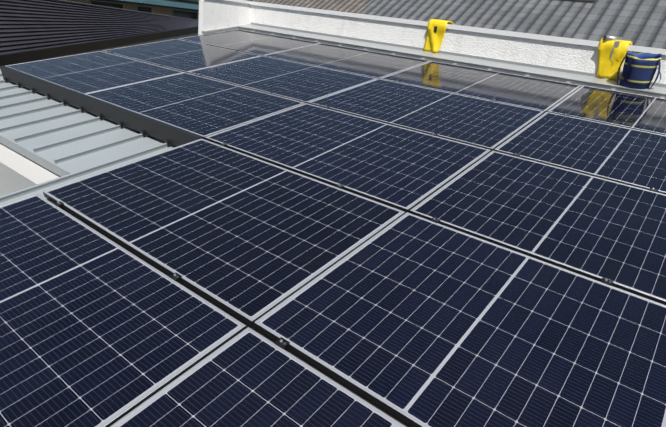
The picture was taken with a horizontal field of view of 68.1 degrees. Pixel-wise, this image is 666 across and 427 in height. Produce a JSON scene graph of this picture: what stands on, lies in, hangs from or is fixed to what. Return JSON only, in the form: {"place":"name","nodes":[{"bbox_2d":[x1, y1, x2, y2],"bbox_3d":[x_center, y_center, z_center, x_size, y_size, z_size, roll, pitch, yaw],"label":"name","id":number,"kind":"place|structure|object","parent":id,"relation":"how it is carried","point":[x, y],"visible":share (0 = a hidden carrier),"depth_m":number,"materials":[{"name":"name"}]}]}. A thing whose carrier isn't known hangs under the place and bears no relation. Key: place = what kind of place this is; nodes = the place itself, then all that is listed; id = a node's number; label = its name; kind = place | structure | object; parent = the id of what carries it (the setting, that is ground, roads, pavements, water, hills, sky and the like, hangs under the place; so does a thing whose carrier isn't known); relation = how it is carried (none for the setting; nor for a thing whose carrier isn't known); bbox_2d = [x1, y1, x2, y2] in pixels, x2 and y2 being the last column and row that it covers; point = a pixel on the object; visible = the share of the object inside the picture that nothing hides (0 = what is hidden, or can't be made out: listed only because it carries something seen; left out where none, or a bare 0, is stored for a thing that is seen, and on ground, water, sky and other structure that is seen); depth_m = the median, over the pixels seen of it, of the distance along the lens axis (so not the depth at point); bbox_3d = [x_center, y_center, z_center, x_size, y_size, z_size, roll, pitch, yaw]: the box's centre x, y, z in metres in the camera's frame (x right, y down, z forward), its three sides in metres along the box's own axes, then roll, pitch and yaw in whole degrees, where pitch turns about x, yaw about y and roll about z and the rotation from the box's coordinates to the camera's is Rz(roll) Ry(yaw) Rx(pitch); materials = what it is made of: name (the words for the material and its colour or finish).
{"place":"outdoors","nodes":[
{"label":"outdoors","id":0,"kind":"place"},
{"bbox_2d":[0,143,60,176],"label":"trim","id":1,"kind":"structure","parent":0,"point":[30,160],"depth_m":3.87,"materials":[{"name":"grey metal"}]},
{"bbox_2d":[0,144,57,195],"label":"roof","id":2,"kind":"structure","parent":1,"relation":"on","point":[18,172],"depth_m":3.75,"materials":[{"name":"grey"}]},
{"bbox_2d":[0,69,176,205],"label":"metal roof","id":3,"kind":"structure","parent":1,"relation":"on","point":[68,143],"depth_m":3.99,"materials":[{"name":"grey metal"}]},
{"bbox_2d":[0,29,234,146],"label":"roof edge trim","id":4,"kind":"structure","parent":3,"relation":"on","point":[168,134],"depth_m":4.35,"materials":[{"name":"black metal"}]},
{"bbox_2d":[47,199,410,426],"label":"mount rails","id":5,"kind":"object","parent":3,"relation":"on","point":[338,382],"depth_m":1.87,"materials":[{"name":"black metal"}]},
{"bbox_2d":[6,51,183,93],"bbox_3d":[-2.630,-1.569,5.410,1.722,0.032,1.126,22,35,33],"label":"solar module","id":6,"kind":"object","parent":5,"relation":"on","point":[86,73],"visible":0.83,"depth_m":5.33,"materials":[{"name":"blue"}]},
{"bbox_2d":[0,194,245,426],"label":"solar module","id":7,"kind":"object","parent":5,"relation":"on","point":[97,329],"visible":0.91,"depth_m":1.87,"materials":[{"name":"blue"}]},
{"bbox_2d":[102,39,260,72],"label":"solar module","id":8,"kind":"object","parent":5,"relation":"on","point":[181,55],"visible":0.81,"depth_m":6.13,"materials":[{"name":"blue"}]},
{"bbox_2d":[85,72,304,139],"bbox_3d":[-1.272,-1.030,4.478,1.722,0.033,1.126,22,35,33],"label":"solar module","id":9,"kind":"object","parent":5,"relation":"on","point":[204,107],"visible":0.81,"depth_m":4.38,"materials":[{"name":"blue"}]},
{"bbox_2d":[43,138,404,327],"bbox_3d":[-0.634,-0.053,2.748,1.722,0.032,1.126,22,35,33],"label":"solar module","id":10,"kind":"object","parent":5,"relation":"on","point":[248,240],"visible":0.9,"depth_m":2.58,"materials":[{"name":"blue"}]},
{"bbox_2d":[179,29,319,55],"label":"solar module","id":11,"kind":"object","parent":5,"relation":"on","point":[255,43],"visible":0.83,"depth_m":6.93,"materials":[{"name":"blue"}]},
{"bbox_2d":[110,327,405,426],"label":"solar module","id":12,"kind":"object","parent":5,"relation":"on","point":[248,377],"visible":1,"depth_m":1.58,"materials":[{"name":"blue"}]},
{"bbox_2d":[187,56,376,103],"bbox_3d":[-0.554,-1.464,5.272,1.722,0.033,1.126,22,35,33],"label":"solar module","id":13,"kind":"object","parent":5,"relation":"on","point":[301,82],"visible":0.79,"depth_m":5.18,"materials":[{"name":"blue"}]},
{"bbox_2d":[264,43,429,78],"bbox_3d":[0.164,-1.897,6.066,1.722,0.033,1.126,22,35,33],"label":"solar module","id":14,"kind":"object","parent":5,"relation":"on","point":[373,64],"visible":0.83,"depth_m":5.99,"materials":[{"name":"blue"}]},
{"bbox_2d":[205,103,490,212],"bbox_3d":[0.084,-0.488,3.545,1.722,0.033,1.126,22,35,33],"label":"solar module","id":15,"kind":"object","parent":5,"relation":"on","point":[405,170],"visible":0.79,"depth_m":3.41,"materials":[{"name":"blue"}]},
{"bbox_2d":[54,40,657,351],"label":"clamps","id":16,"kind":"object","parent":5,"relation":"attached to","point":[282,343],"visible":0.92,"depth_m":2.57,"materials":[{"name":"black metal"}]},
{"bbox_2d":[308,79,544,150],"bbox_3d":[0.803,-0.924,4.341,1.722,0.032,1.126,22,35,33],"label":"solar module","id":17,"kind":"object","parent":5,"relation":"on","point":[486,124],"visible":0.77,"depth_m":4.23,"materials":[{"name":"blue"}]},
{"bbox_2d":[254,212,665,426],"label":"solar module","id":18,"kind":"object","parent":5,"relation":"on","point":[410,319],"visible":0.94,"depth_m":1.84,"materials":[{"name":"blue"}]},
{"bbox_2d":[380,61,581,112],"bbox_3d":[1.522,-1.356,5.133,1.722,0.032,1.126,22,35,33],"label":"solar module","id":19,"kind":"object","parent":5,"relation":"on","point":[545,95],"visible":0.77,"depth_m":5.04,"materials":[{"name":"blue"}]},
{"bbox_2d":[410,151,665,304],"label":"solar module","id":20,"kind":"object","parent":5,"relation":"on","point":[593,227],"visible":0.84,"depth_m":2.63,"materials":[{"name":"blue"}]},
{"bbox_2d":[494,112,665,193],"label":"solar module","id":21,"kind":"object","parent":5,"relation":"on","point":[628,156],"visible":0.87,"depth_m":3.50,"materials":[{"name":"blue"}]},
{"bbox_2d":[547,85,665,134],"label":"solar module","id":22,"kind":"object","parent":5,"relation":"on","point":[627,110],"visible":0.84,"depth_m":4.35,"materials":[{"name":"blue"}]},
{"bbox_2d":[198,0,665,83],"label":"parapet wall","id":23,"kind":"structure","parent":3,"relation":"on","point":[215,14],"depth_m":6.45,"materials":[{"name":"white paint"}]},
{"bbox_2d":[224,0,665,54],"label":"parapet cap","id":24,"kind":"object","parent":23,"relation":"on","point":[539,37],"visible":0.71,"depth_m":5.94,"materials":[{"name":"white metal"}]},
{"bbox_2d":[202,22,665,98],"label":"flashing","id":25,"kind":"object","parent":3,"relation":"on","point":[658,90],"visible":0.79,"depth_m":5.92,"materials":[{"name":"grey metal"}]},
{"bbox_2d":[423,19,454,52],"bbox_3d":[1.343,-2.256,6.282,0.263,0.389,0.273,22,25,33],"label":"yellow sheet","id":26,"kind":"object","parent":25,"relation":"on","point":[436,29],"visible":0.92,"depth_m":6.20,"materials":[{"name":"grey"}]},
{"bbox_2d":[596,35,632,79],"bbox_3d":[2.930,-1.637,5.184,0.272,0.420,0.277,22,25,33],"label":"yellow sheet","id":27,"kind":"object","parent":25,"relation":"on","point":[612,51],"visible":0.96,"depth_m":5.10,"materials":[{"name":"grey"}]},
{"bbox_2d":[617,51,661,88],"bbox_3d":[3.028,-1.413,4.847,0.376,0.322,0.309,22,35,33],"label":"tool bucket","id":28,"kind":"object","parent":25,"relation":"on","point":[639,70],"visible":1,"depth_m":4.78,"materials":[{"name":"fabric"}]},
{"bbox_2d":[254,0,372,12],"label":"corrugated roof","id":29,"kind":"structure","parent":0,"point":[353,6],"depth_m":18.51,"materials":[{"name":"metal"}]},
{"bbox_2d":[358,0,595,37],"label":"corrugated roof","id":30,"kind":"structure","parent":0,"point":[560,18],"depth_m":12.52,"materials":[{"name":"grey metal"}]},
{"label":"ground","id":31,"kind":"structure","parent":0,"visible":0},
{"bbox_2d":[0,0,198,65],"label":"corrugated roof","id":32,"kind":"structure","parent":31,"relation":"on","point":[32,30],"depth_m":12.50,"materials":[{"name":"black metal"}]},
{"bbox_2d":[66,0,252,19],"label":"cream house","id":33,"kind":"structure","parent":31,"relation":"on","point":[190,14],"depth_m":25.65,"materials":[{"name":"teal tile"}]},
{"bbox_2d":[105,0,198,10],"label":"green canopy tiles","id":34,"kind":"object","parent":33,"relation":"attached to","point":[185,5],"visible":0.42,"depth_m":25.73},
{"bbox_2d":[571,0,665,48],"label":"corrugated roof","id":35,"kind":"structure","parent":31,"relation":"on","point":[639,23],"depth_m":9.57,"materials":[{"name":"grey metal"}]}
]}

